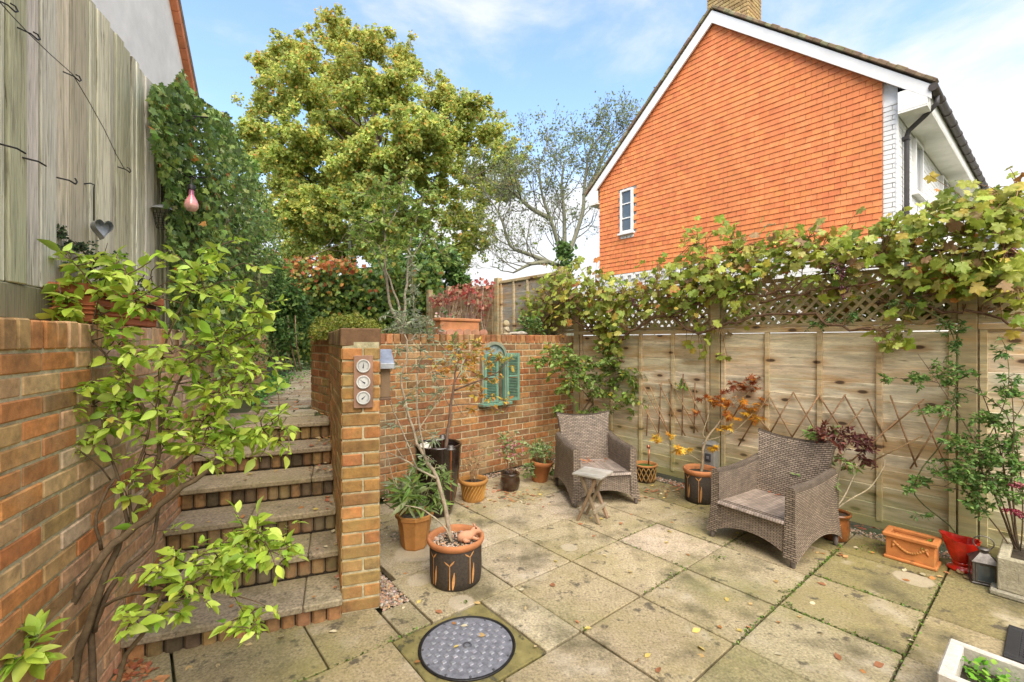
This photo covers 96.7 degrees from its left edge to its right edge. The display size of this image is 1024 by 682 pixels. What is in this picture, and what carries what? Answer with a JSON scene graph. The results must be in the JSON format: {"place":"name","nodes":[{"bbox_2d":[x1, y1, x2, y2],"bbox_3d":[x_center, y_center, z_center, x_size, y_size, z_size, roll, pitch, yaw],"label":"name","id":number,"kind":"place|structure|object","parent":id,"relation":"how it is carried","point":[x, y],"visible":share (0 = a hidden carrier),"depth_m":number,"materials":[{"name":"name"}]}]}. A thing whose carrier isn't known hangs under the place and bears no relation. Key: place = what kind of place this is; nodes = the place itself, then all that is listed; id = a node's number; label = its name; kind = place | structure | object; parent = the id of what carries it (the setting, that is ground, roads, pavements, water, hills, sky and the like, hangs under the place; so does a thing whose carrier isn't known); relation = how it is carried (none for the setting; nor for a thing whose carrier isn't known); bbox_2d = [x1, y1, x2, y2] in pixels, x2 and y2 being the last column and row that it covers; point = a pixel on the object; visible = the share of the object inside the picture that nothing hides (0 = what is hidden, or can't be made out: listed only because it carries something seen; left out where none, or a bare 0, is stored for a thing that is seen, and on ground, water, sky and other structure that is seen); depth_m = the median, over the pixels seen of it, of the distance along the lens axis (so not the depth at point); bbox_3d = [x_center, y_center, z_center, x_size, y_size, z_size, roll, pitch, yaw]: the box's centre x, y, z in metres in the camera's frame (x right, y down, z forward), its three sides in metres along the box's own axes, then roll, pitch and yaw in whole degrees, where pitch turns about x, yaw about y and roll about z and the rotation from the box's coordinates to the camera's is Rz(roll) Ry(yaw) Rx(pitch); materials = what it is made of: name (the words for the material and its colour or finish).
{"place":"outdoors","nodes":[
{"label":"outdoors","id":0,"kind":"place"},
{"bbox_2d":[224,370,317,420],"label":"terrace path","id":1,"kind":"structure","parent":0,"point":[302,392],"depth_m":5.03,"materials":[{"name":"stone"}]},
{"bbox_2d":[228,364,322,420],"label":"terrace ground","id":2,"kind":"structure","parent":0,"point":[245,407],"depth_m":4.67,"materials":[{"name":"stone"}]},
{"bbox_2d":[219,116,290,283],"bbox_3d":[-4.786,-1.390,7.957,1.216,4.248,2.234,0,0,0],"label":"garden tree","id":3,"kind":"object","parent":2,"relation":"on","point":[255,166],"visible":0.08,"depth_m":8.44,"materials":[{"name":"green plant"}]},
{"bbox_2d":[250,367,310,409],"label":"ground cover","id":4,"kind":"object","parent":2,"relation":"on","point":[262,400],"visible":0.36,"depth_m":5.71,"materials":[{"name":"green plant"}]},
{"bbox_2d":[261,259,313,371],"bbox_3d":[-4.064,-0.453,7.502,1.501,1.936,1.250,0,0,0],"label":"evergreen shrub","id":5,"kind":"object","parent":2,"relation":"on","point":[294,314],"visible":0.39,"depth_m":7.34,"materials":[{"name":"green plant"}]},
{"bbox_2d":[266,359,310,369],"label":"ivy","id":6,"kind":"object","parent":2,"relation":"on","point":[307,363],"visible":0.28,"depth_m":8.71,"materials":[{"name":"green plant"}]},
{"bbox_2d":[266,258,444,364],"bbox_3d":[-3.499,-0.614,9.607,4.201,2.428,0.667,0,0,0],"label":"ivy hedge","id":7,"kind":"object","parent":2,"relation":"on","point":[360,300],"visible":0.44,"depth_m":9.58,"materials":[{"name":"green plant"}]},
{"bbox_2d":[281,221,390,296],"bbox_3d":[-3.746,-1.828,9.549,2.488,1.848,0.944,0,0,0],"label":"virginia creeper","id":8,"kind":"object","parent":7,"relation":"attached to","point":[323,266],"visible":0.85,"depth_m":9.38,"materials":[{"name":"red plant"}]},
{"bbox_2d":[328,154,456,333],"bbox_3d":[-2.078,-1.354,8.211,2.301,3.742,1.251,0,0,-25],"label":"multi stem tree","id":9,"kind":"object","parent":2,"relation":"on","point":[404,201],"visible":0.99,"depth_m":8.17,"materials":[{"name":"green plant"}]},
{"bbox_2d":[366,230,472,293],"bbox_3d":[-2.102,-1.196,10.611,2.392,2.989,1.621,0,0,0],"label":"evergreen bush","id":10,"kind":"object","parent":2,"relation":"on","point":[454,275],"visible":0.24,"depth_m":10.48,"materials":[{"name":"green plant"}]},
{"bbox_2d":[426,266,566,335],"bbox_3d":[-0.495,-0.150,7.914,0.100,1.800,3.880,0,0,-39],"label":"terrace fence","id":11,"kind":"object","parent":2,"relation":"on","point":[508,294],"visible":0.3,"depth_m":7.49,"materials":[{"name":"brown wood"}]},
{"bbox_2d":[428,277,494,329],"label":"red creeper","id":12,"kind":"object","parent":11,"relation":"attached to","point":[466,290],"visible":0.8,"depth_m":7.87,"materials":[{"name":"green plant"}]},
{"bbox_2d":[405,457,458,512],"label":"bamboo leaf plant","id":13,"kind":"object","parent":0,"point":[444,474],"visible":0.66,"depth_m":3.54,"materials":[{"name":"green plant"}]},
{"bbox_2d":[108,458,1023,681],"bbox_3d":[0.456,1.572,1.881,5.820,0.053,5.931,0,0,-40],"label":"patio","id":14,"kind":"structure","parent":0,"point":[616,609],"depth_m":2.64,"materials":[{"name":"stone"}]},
{"bbox_2d":[0,609,68,681],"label":"leafy seedling","id":15,"kind":"object","parent":14,"relation":"on","point":[34,660],"visible":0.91,"depth_m":1.49,"materials":[{"name":"green plant"}]},
{"bbox_2d":[0,317,266,681],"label":"garden wall","id":16,"kind":"structure","parent":14,"relation":"on","point":[52,490],"depth_m":1.73,"materials":[{"name":"brick"}]},
{"bbox_2d":[47,282,163,326],"bbox_3d":[-1.959,-0.161,2.246,0.180,0.165,0.763,0,0,-21],"label":"trough","id":17,"kind":"object","parent":16,"relation":"on","point":[88,309],"depth_m":1.99,"materials":[{"name":"ceramic"}]},
{"bbox_2d":[56,223,152,294],"bbox_3d":[-1.929,-0.358,2.219,0.305,0.279,0.704,0,0,-13],"label":"cotoneaster","id":18,"kind":"object","parent":17,"relation":"on","point":[78,247],"visible":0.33,"depth_m":1.99,"materials":[{"name":"green plant"}]},
{"bbox_2d":[0,0,262,328],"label":"feather board fence","id":19,"kind":"object","parent":16,"relation":"on","point":[49,118],"visible":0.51,"depth_m":2.01,"materials":[{"name":"grey wood"}]},
{"bbox_2d":[0,143,25,153],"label":"fence hook","id":20,"kind":"object","parent":19,"relation":"attached to","point":[20,150],"visible":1,"depth_m":1.62,"materials":[{"name":"metal"}]},
{"bbox_2d":[22,157,46,166],"bbox_3d":[-1.829,-0.687,1.745,0.016,0.013,0.075,0,0,17],"label":"fence hook","id":21,"kind":"object","parent":19,"relation":"attached to","point":[34,160],"visible":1,"depth_m":1.74,"materials":[{"name":"metal"}]},
{"bbox_2d":[0,1,130,172],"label":"hanging wire","id":22,"kind":"object","parent":19,"relation":"attached to","point":[29,33],"visible":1,"depth_m":1.78,"materials":[{"name":"metal"}]},
{"bbox_2d":[56,177,77,184],"bbox_3d":[-1.906,-0.696,1.953,0.020,0.033,0.088,0,0,10],"label":"fence hook","id":23,"kind":"object","parent":19,"relation":"attached to","point":[68,180],"visible":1,"depth_m":1.96,"materials":[{"name":"metal"}]},
{"bbox_2d":[84,183,113,239],"bbox_3d":[-1.958,-0.613,2.146,0.070,0.261,0.105,0,0,33],"label":"tin heart","id":24,"kind":"object","parent":19,"relation":"hanging from","point":[101,229],"visible":1,"depth_m":2.16,"materials":[{"name":"metal"}]},
{"bbox_2d":[151,170,173,229],"bbox_3d":[-2.235,-0.924,2.910,0.124,0.413,0.124,0,0,-21],"label":"feeder","id":25,"kind":"object","parent":19,"relation":"attached to","point":[158,207],"visible":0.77,"depth_m":2.91,"materials":[{"name":"metal"}]},
{"bbox_2d":[161,176,206,206],"bbox_3d":[-2.244,-1.016,3.128,0.281,0.270,0.011,0,0,-21],"label":"iron bracket","id":26,"kind":"object","parent":19,"relation":"attached to","point":[194,177],"visible":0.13,"depth_m":3.13,"materials":[{"name":"metal"}]},
{"bbox_2d":[164,161,198,211],"bbox_3d":[-1.998,-0.936,2.828,0.149,0.403,0.764,0,0,-29],"label":"glass feeder","id":27,"kind":"object","parent":26,"relation":"hanging from","point":[191,204],"visible":0.99,"depth_m":2.57,"materials":[{"name":"glass"}]},
{"bbox_2d":[172,114,207,146],"bbox_3d":[-2.249,-1.435,3.127,0.271,0.270,0.011,0,0,-21],"label":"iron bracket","id":28,"kind":"object","parent":19,"relation":"attached to","point":[194,116],"visible":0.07,"depth_m":3.14,"materials":[{"name":"metal"}]},
{"bbox_2d":[144,69,291,380],"bbox_3d":[-3.616,-0.939,6.426,0.767,2.903,8.647,0,0,-22],"label":"ivy","id":29,"kind":"object","parent":19,"relation":"attached to","point":[213,224],"visible":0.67,"depth_m":3.41,"materials":[{"name":"green plant"}]},
{"bbox_2d":[92,0,198,159],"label":"rendered house","id":30,"kind":"structure","parent":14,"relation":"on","point":[152,35],"depth_m":6.20,"materials":[{"name":"paint"}]},
{"bbox_2d":[35,237,308,681],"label":"garden shrub","id":31,"kind":"object","parent":14,"relation":"on","point":[231,555],"visible":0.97,"depth_m":1.91,"materials":[{"name":"green plant"}]},
{"bbox_2d":[120,415,341,660],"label":"garden steps","id":32,"kind":"structure","parent":14,"relation":"on","point":[290,489],"depth_m":2.87,"materials":[{"name":"stone"}]},
{"bbox_2d":[310,328,380,613],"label":"brick pier wall","id":33,"kind":"structure","parent":14,"relation":"on","point":[355,434],"depth_m":2.62,"materials":[{"name":"brick"}]},
{"bbox_2d":[354,355,372,407],"bbox_3d":[-0.848,0.233,2.598,0.106,0.300,0.031,0,0,-18],"label":"weather station","id":34,"kind":"object","parent":33,"relation":"attached to","point":[363,381],"visible":1,"depth_m":2.59,"materials":[{"name":"brown wood"}]},
{"bbox_2d":[379,349,394,399],"bbox_3d":[-0.772,0.203,2.782,0.085,0.304,0.186,0,0,-21],"label":"nest box","id":35,"kind":"object","parent":33,"relation":"attached to","point":[386,360],"visible":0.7,"depth_m":2.73,"materials":[{"name":"brown wood"}]},
{"bbox_2d":[348,216,350,260],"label":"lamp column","id":36,"kind":"structure","parent":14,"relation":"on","point":[349,242],"depth_m":19.95,"materials":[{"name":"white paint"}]},
{"bbox_2d":[231,3,532,276],"bbox_3d":[-7.121,-8.040,22.231,16.407,19.277,11.813,0,0,0],"label":"tree","id":37,"kind":"object","parent":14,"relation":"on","point":[307,206],"visible":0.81,"depth_m":19.67,"materials":[{"name":"green plant"}]},
{"bbox_2d":[383,474,415,495],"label":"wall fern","id":38,"kind":"object","parent":14,"relation":"on","point":[399,483],"depth_m":4.36,"materials":[{"name":"green plant"}]},
{"bbox_2d":[395,506,433,550],"bbox_3d":[-0.737,1.423,3.444,0.270,0.254,0.270,0,0,8],"label":"octagonal pot","id":39,"kind":"object","parent":14,"relation":"on","point":[413,532],"visible":0.77,"depth_m":3.36,"materials":[{"name":"ceramic"}]},
{"bbox_2d":[380,473,446,518],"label":"narrow leaf plant","id":40,"kind":"object","parent":39,"relation":"on","point":[406,495],"visible":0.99,"depth_m":3.40,"materials":[{"name":"green plant"}]},
{"bbox_2d":[414,439,461,517],"bbox_3d":[-0.667,1.236,4.103,0.426,0.628,0.426,0,0,0],"label":"tall planter","id":41,"kind":"object","parent":14,"relation":"on","point":[439,454],"visible":0.59,"depth_m":3.97,"materials":[{"name":"ceramic"}]},
{"bbox_2d":[420,442,430,447],"bbox_3d":[-0.772,0.950,4.023,0.116,0.116,0.114,0,0,0],"label":"stone ball","id":42,"kind":"object","parent":41,"relation":"on","point":[426,446],"visible":0.18,"depth_m":3.99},
{"bbox_2d":[439,434,444,447],"bbox_3d":[-0.629,0.967,4.120,0.080,0.240,0.080,0,0,0],"label":"solar light","id":43,"kind":"object","parent":41,"relation":"in","point":[442,436],"visible":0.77,"depth_m":4.11,"materials":[{"name":"metal"}]},
{"bbox_2d":[425,331,515,447],"bbox_3d":[-0.372,0.454,4.089,0.832,1.093,0.330,0,0,0],"label":"crab apple","id":44,"kind":"object","parent":41,"relation":"on","point":[471,410],"visible":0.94,"depth_m":4.08,"materials":[{"name":"orange plant"}]},
{"bbox_2d":[446,445,454,502],"bbox_3d":[-0.516,1.158,3.830,0.080,0.560,0.080,0,0,0],"label":"solar light","id":45,"kind":"object","parent":14,"relation":"on","point":[450,448],"visible":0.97,"depth_m":3.82,"materials":[{"name":"metal"}]},
{"bbox_2d":[427,524,483,591],"bbox_3d":[-0.366,1.405,2.960,0.372,0.290,0.372,0,0,-7],"label":"motif pot","id":46,"kind":"object","parent":14,"relation":"on","point":[455,565],"visible":0.78,"depth_m":2.83,"materials":[{"name":"ceramic"}]},
{"bbox_2d":[381,332,471,541],"bbox_3d":[-0.595,0.629,3.021,0.619,1.399,0.427,0,0,27],"label":"olive tree","id":47,"kind":"object","parent":46,"relation":"on","point":[440,490],"visible":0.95,"depth_m":3.02,"materials":[{"name":"green plant"}]},
{"bbox_2d":[457,523,480,542],"bbox_3d":[-0.277,1.238,2.937,0.162,0.102,0.096,0,0,-26],"label":"clay animal","id":48,"kind":"object","parent":46,"relation":"on","point":[466,536],"visible":1,"depth_m":2.91},
{"bbox_2d":[393,603,544,681],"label":"manhole cover","id":49,"kind":"object","parent":14,"relation":"in","point":[500,650],"visible":1,"depth_m":2.28,"materials":[{"name":"metal"}]},
{"bbox_2d":[459,474,487,502],"bbox_3d":[-0.377,1.446,4.446,0.282,0.209,0.282,0,0,0],"label":"flower pot","id":50,"kind":"object","parent":14,"relation":"on","point":[473,491],"visible":1,"depth_m":4.35,"materials":[{"name":"ceramic"}]},
{"bbox_2d":[460,444,488,481],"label":"dried flowers","id":51,"kind":"object","parent":50,"relation":"on","point":[473,476],"visible":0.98,"depth_m":4.43,"materials":[{"name":"brown plant"}]},
{"bbox_2d":[379,334,572,497],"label":"retaining wall","id":52,"kind":"structure","parent":14,"relation":"on","point":[528,416],"depth_m":5.16,"materials":[{"name":"brick"}]},
{"bbox_2d":[433,318,480,333],"bbox_3d":[-0.619,-0.168,5.174,0.547,0.175,0.160,0,0,-40],"label":"coping trough","id":53,"kind":"object","parent":52,"relation":"on","point":[454,324],"visible":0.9,"depth_m":5.09,"materials":[{"name":"ceramic"}]},
{"bbox_2d":[451,311,462,317],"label":"trough sprouts","id":54,"kind":"object","parent":53,"relation":"on","point":[457,314],"visible":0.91,"depth_m":5.18,"materials":[{"name":"green plant"}]},
{"bbox_2d":[437,329,487,334],"bbox_3d":[-0.550,-0.106,5.139,0.666,0.060,0.019,0,0,-40],"label":"scalloped edging","id":55,"kind":"object","parent":52,"relation":"on","point":[468,331],"visible":0.97,"depth_m":5.14,"materials":[{"name":"ceramic"}]},
{"bbox_2d":[478,342,519,406],"bbox_3d":[-0.145,0.381,5.365,0.550,0.746,0.109,0,0,-39],"label":"shutter mirror","id":56,"kind":"object","parent":52,"relation":"attached to","point":[502,387],"visible":0.73,"depth_m":5.41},
{"bbox_2d":[501,320,510,334],"bbox_3d":[-0.068,-0.169,5.630,0.100,0.185,0.106,0,0,-39],"label":"stone statuette","id":57,"kind":"object","parent":52,"relation":"on","point":[506,329],"visible":1,"depth_m":5.60,"materials":[{"name":"stone"}]},
{"bbox_2d":[510,331,527,334],"bbox_3d":[0.080,-0.098,5.757,0.312,0.056,0.100,0,0,-39],"label":"stone slab ornament","id":58,"kind":"object","parent":52,"relation":"on","point":[519,333],"visible":0.89,"depth_m":5.71,"materials":[{"name":"stone"}]},
{"bbox_2d":[500,470,519,491],"bbox_3d":[-0.020,1.462,4.749,0.210,0.175,0.210,0,0,0],"label":"ribbed pot","id":59,"kind":"object","parent":14,"relation":"on","point":[509,482],"visible":0.98,"depth_m":4.67,"materials":[{"name":"ceramic"}]},
{"bbox_2d":[488,430,526,474],"bbox_3d":[-0.028,1.160,4.748,0.374,0.482,0.430,0,0,10],"label":"pink fuchsia","id":60,"kind":"object","parent":59,"relation":"in","point":[504,448],"visible":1,"depth_m":4.72,"materials":[{"name":"green plant"}]},
{"bbox_2d":[111,401,968,681],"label":"fallen leaves","id":61,"kind":"object","parent":14,"relation":"on","point":[133,666],"visible":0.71,"depth_m":2.46,"materials":[{"name":"brown plant"}]},
{"bbox_2d":[530,457,552,482],"bbox_3d":[0.315,1.437,5.050,0.256,0.228,0.256,7,0,0],"label":"tapered pot","id":62,"kind":"object","parent":14,"relation":"on","point":[541,471],"visible":0.79,"depth_m":4.96,"materials":[{"name":"ceramic"}]},
{"bbox_2d":[506,437,554,477],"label":"trailing plant","id":63,"kind":"object","parent":62,"relation":"in","point":[536,447],"visible":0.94,"depth_m":5.01,"materials":[{"name":"green plant"}]},
{"bbox_2d":[446,86,654,335],"bbox_3d":[1.742,-4.832,19.604,9.480,13.010,4.486,0,0,-19],"label":"airy tree","id":64,"kind":"object","parent":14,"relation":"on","point":[565,248],"visible":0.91,"depth_m":19.48,"materials":[{"name":"grey plant"}]},
{"bbox_2d":[572,466,612,524],"bbox_3d":[0.703,1.347,3.962,0.270,0.413,0.266,0,0,35],"label":"folding table","id":65,"kind":"object","parent":14,"relation":"on","point":[595,475],"visible":1,"depth_m":3.92,"materials":[{"name":"brown wood"}]},
{"bbox_2d":[553,410,639,507],"bbox_3d":[0.825,1.155,4.654,0.674,0.789,0.774,0,0,-9],"label":"wicker armchair","id":66,"kind":"object","parent":14,"relation":"on","point":[592,437],"visible":0.92,"depth_m":4.66,"materials":[{"name":"wicker"}]},
{"bbox_2d":[526,342,689,420],"bbox_3d":[1.116,0.768,5.495,1.846,1.567,0.834,0,0,13],"label":"corner shrub","id":67,"kind":"object","parent":14,"relation":"on","point":[556,354],"visible":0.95,"depth_m":5.49,"materials":[{"name":"green plant"}]},
{"bbox_2d":[293,522,946,681],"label":"joint moss","id":68,"kind":"object","parent":14,"relation":"on","point":[794,609],"visible":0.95,"depth_m":2.65,"materials":[{"name":"green plant"}]},
{"bbox_2d":[637,460,657,483],"bbox_3d":[1.480,1.453,5.050,0.258,0.194,0.258,0,0,0],"label":"lattice pot","id":69,"kind":"object","parent":14,"relation":"on","point":[646,472],"visible":0.81,"depth_m":4.96,"materials":[{"name":"ceramic"}]},
{"bbox_2d":[647,445,649,464],"bbox_3d":[1.510,1.280,5.040,0.038,0.260,0.038,0,0,0],"label":"solar light","id":70,"kind":"object","parent":69,"relation":"in","point":[648,446],"visible":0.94,"depth_m":5.03,"materials":[{"name":"orange metal"}]},
{"bbox_2d":[379,459,951,610],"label":"gravel","id":71,"kind":"structure","parent":14,"relation":"on","point":[390,590],"depth_m":2.92,"materials":[{"name":"gravel"}]},
{"bbox_2d":[702,440,718,467],"bbox_3d":[2.027,1.285,4.648,0.133,0.529,0.123,0,0,-40],"label":"socket post","id":72,"kind":"object","parent":71,"relation":"on","point":[711,459],"visible":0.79,"depth_m":4.61,"materials":[{"name":"grey plastic"}]},
{"bbox_2d":[683,463,715,504],"bbox_3d":[1.833,1.391,4.428,0.320,0.318,0.320,0,0,22],"label":"motif pot","id":73,"kind":"object","parent":14,"relation":"on","point":[697,486],"visible":0.75,"depth_m":4.32,"materials":[{"name":"ceramic"}]},
{"bbox_2d":[650,373,767,470],"bbox_3d":[1.913,0.807,4.418,1.241,1.002,0.453,0,0,0],"label":"japanese maple","id":74,"kind":"object","parent":73,"relation":"in","point":[678,450],"visible":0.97,"depth_m":4.39,"materials":[{"name":"orange plant"}]},
{"bbox_2d":[706,428,841,568],"bbox_3d":[2.057,1.155,3.557,0.774,0.789,0.674,0,0,-33],"label":"wicker armchair","id":75,"kind":"object","parent":14,"relation":"on","point":[795,519],"visible":1,"depth_m":3.51,"materials":[{"name":"wicker"}]},
{"bbox_2d":[549,251,1023,557],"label":"trellis fence","id":76,"kind":"object","parent":14,"relation":"on","point":[831,369],"visible":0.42,"depth_m":3.87,"materials":[{"name":"brown wood"}]},
{"bbox_2d":[643,374,708,435],"bbox_3d":[1.793,0.732,5.037,0.028,0.749,0.806,0,0,-39],"label":"willow trellis","id":77,"kind":"object","parent":76,"relation":"attached to","point":[659,413],"visible":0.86,"depth_m":5.05,"materials":[{"name":"brown wood"}]},
{"bbox_2d":[511,165,1023,366],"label":"grape vine","id":78,"kind":"object","parent":76,"relation":"attached to","point":[997,212],"visible":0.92,"depth_m":3.77,"materials":[{"name":"green plant"}]},
{"bbox_2d":[732,391,948,470],"bbox_3d":[2.698,0.762,3.936,0.028,0.670,1.572,0,0,-40],"label":"willow trellis","id":79,"kind":"object","parent":76,"relation":"attached to","point":[891,426],"visible":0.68,"depth_m":3.72,"materials":[{"name":"brown wood"}]},
{"bbox_2d":[804,295,1021,533],"bbox_3d":[2.890,0.536,3.445,0.437,1.778,1.313,0,0,-33],"label":"jasmine","id":80,"kind":"object","parent":76,"relation":"attached to","point":[1004,355],"visible":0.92,"depth_m":3.21,"materials":[{"name":"green plant"}]},
{"bbox_2d":[823,508,851,542],"bbox_3d":[2.539,1.444,3.577,0.220,0.212,0.220,0,0,0],"label":"glazed pot","id":81,"kind":"object","parent":14,"relation":"on","point":[845,516],"visible":0.34,"depth_m":3.49,"materials":[{"name":"ceramic"}]},
{"bbox_2d":[790,419,884,507],"bbox_3d":[2.563,0.974,3.598,0.526,0.721,0.448,0,0,-28],"label":"azalea","id":82,"kind":"object","parent":81,"relation":"in","point":[822,435],"visible":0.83,"depth_m":3.56,"materials":[{"name":"red plant"}]},
{"bbox_2d":[882,525,942,571],"bbox_3d":[2.822,1.458,3.213,0.186,0.185,0.298,0,0,-40],"label":"terracotta trough","id":83,"kind":"object","parent":14,"relation":"on","point":[903,545],"visible":1,"depth_m":3.17,"materials":[{"name":"ceramic"}]},
{"bbox_2d":[939,529,980,573],"bbox_3d":[3.045,1.431,3.098,0.205,0.238,0.169,0,0,39],"label":"coal scuttle","id":84,"kind":"object","parent":14,"relation":"on","point":[959,547],"visible":0.82,"depth_m":3.07,"materials":[{"name":"metal"}]},
{"bbox_2d":[937,638,1023,681],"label":"stone trough","id":85,"kind":"object","parent":14,"relation":"on","point":[950,669],"visible":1,"depth_m":1.96,"materials":[{"name":"stone"}]},
{"bbox_2d":[961,656,1019,681],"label":"green seedlings","id":86,"kind":"object","parent":85,"relation":"in","point":[1001,677],"visible":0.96,"depth_m":1.94,"materials":[{"name":"green plant"}]},
{"bbox_2d":[967,535,996,586],"bbox_3d":[3.035,1.401,2.929,0.132,0.297,0.132,0,0,36],"label":"metal lantern","id":87,"kind":"object","parent":14,"relation":"on","point":[982,566],"visible":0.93,"depth_m":2.90,"materials":[{"name":"metal"}]},
{"bbox_2d":[969,558,971,577],"bbox_3d":[2.989,1.476,2.962,0.006,0.119,0.094,0,0,36],"label":"door","id":88,"kind":"structure","parent":87,"relation":"in","point":[970,563],"depth_m":2.98,"materials":[{"name":"glass"}]},
{"bbox_2d":[975,563,995,584],"label":"glass pane","id":89,"kind":"structure","parent":87,"relation":"in","point":[984,573],"depth_m":2.88,"materials":[{"name":"glass"}]},
{"bbox_2d":[978,217,1023,311],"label":"distant house","id":90,"kind":"structure","parent":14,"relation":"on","point":[996,245],"depth_m":16.42,"materials":[{"name":"tile"}]},
{"bbox_2d":[989,538,1023,602],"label":"stone planter","id":91,"kind":"object","parent":14,"relation":"on","point":[1009,584],"visible":0.89,"depth_m":2.76,"materials":[{"name":"stone"}]},
{"bbox_2d":[878,354,1023,550],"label":"climbing rose","id":92,"kind":"object","parent":91,"relation":"on","point":[996,485],"visible":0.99,"depth_m":3.00,"materials":[{"name":"green plant"}]},
{"bbox_2d":[1001,480,1023,521],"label":"pink flower heads","id":93,"kind":"object","parent":91,"relation":"on","point":[1018,485],"visible":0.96,"depth_m":2.87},
{"bbox_2d":[1003,624,1023,663],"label":"door mat","id":94,"kind":"object","parent":14,"relation":"on","point":[1014,647],"depth_m":2.30,"materials":[{"name":"plastic"}]},
{"bbox_2d":[181,0,1023,335],"label":"sky","id":95,"kind":"structure","parent":0,"point":[528,54],"materials":[{"name":"blue"}]},
{"bbox_2d":[585,0,988,334],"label":"tile hung house","id":96,"kind":"structure","parent":0,"point":[747,118],"depth_m":8.56,"materials":[{"name":"orange tile"}]},
{"bbox_2d":[617,187,634,235],"bbox_3d":[2.712,-3.070,10.817,0.110,1.080,0.440,0,0,-40],"label":"window","id":97,"kind":"structure","parent":96,"relation":"in","point":[626,195],"depth_m":10.81,"materials":[{"name":"white paint"}]},
{"bbox_2d":[912,138,926,202],"bbox_3d":[6.992,-2.925,7.817,0.710,0.950,0.110,0,0,-40],"label":"window","id":98,"kind":"structure","parent":96,"relation":"in","point":[917,149],"depth_m":7.83,"materials":[{"name":"white paint"}]},
{"bbox_2d":[939,175,947,224],"bbox_3d":[9.048,-2.900,9.512,0.680,1.000,0.110,0,0,-40],"label":"window","id":99,"kind":"structure","parent":96,"relation":"in","point":[942,178],"depth_m":9.34,"materials":[{"name":"white paint"}]},
{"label":"planting bed","id":100,"kind":"structure","parent":0,"visible":0},
{"bbox_2d":[307,313,384,341],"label":"box hedge","id":101,"kind":"object","parent":100,"relation":"on","point":[322,329],"visible":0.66,"depth_m":4.05,"materials":[{"name":"green plant"}]},
{"bbox_2d":[378,249,446,345],"bbox_3d":[-1.127,-0.436,4.885,0.755,1.132,0.677,0,0,43],"label":"grey shrub","id":102,"kind":"object","parent":100,"relation":"on","point":[402,317],"visible":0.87,"depth_m":4.83,"materials":[{"name":"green plant"}]},
{"bbox_2d":[428,307,458,331],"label":"terrace perennial","id":103,"kind":"object","parent":100,"relation":"on","point":[438,316],"visible":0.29,"depth_m":6.66,"materials":[{"name":"green plant"}]},
{"bbox_2d":[516,311,545,334],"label":"leafy perennial","id":104,"kind":"object","parent":100,"relation":"on","point":[533,324],"visible":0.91,"depth_m":6.05,"materials":[{"name":"green plant"}]}
]}

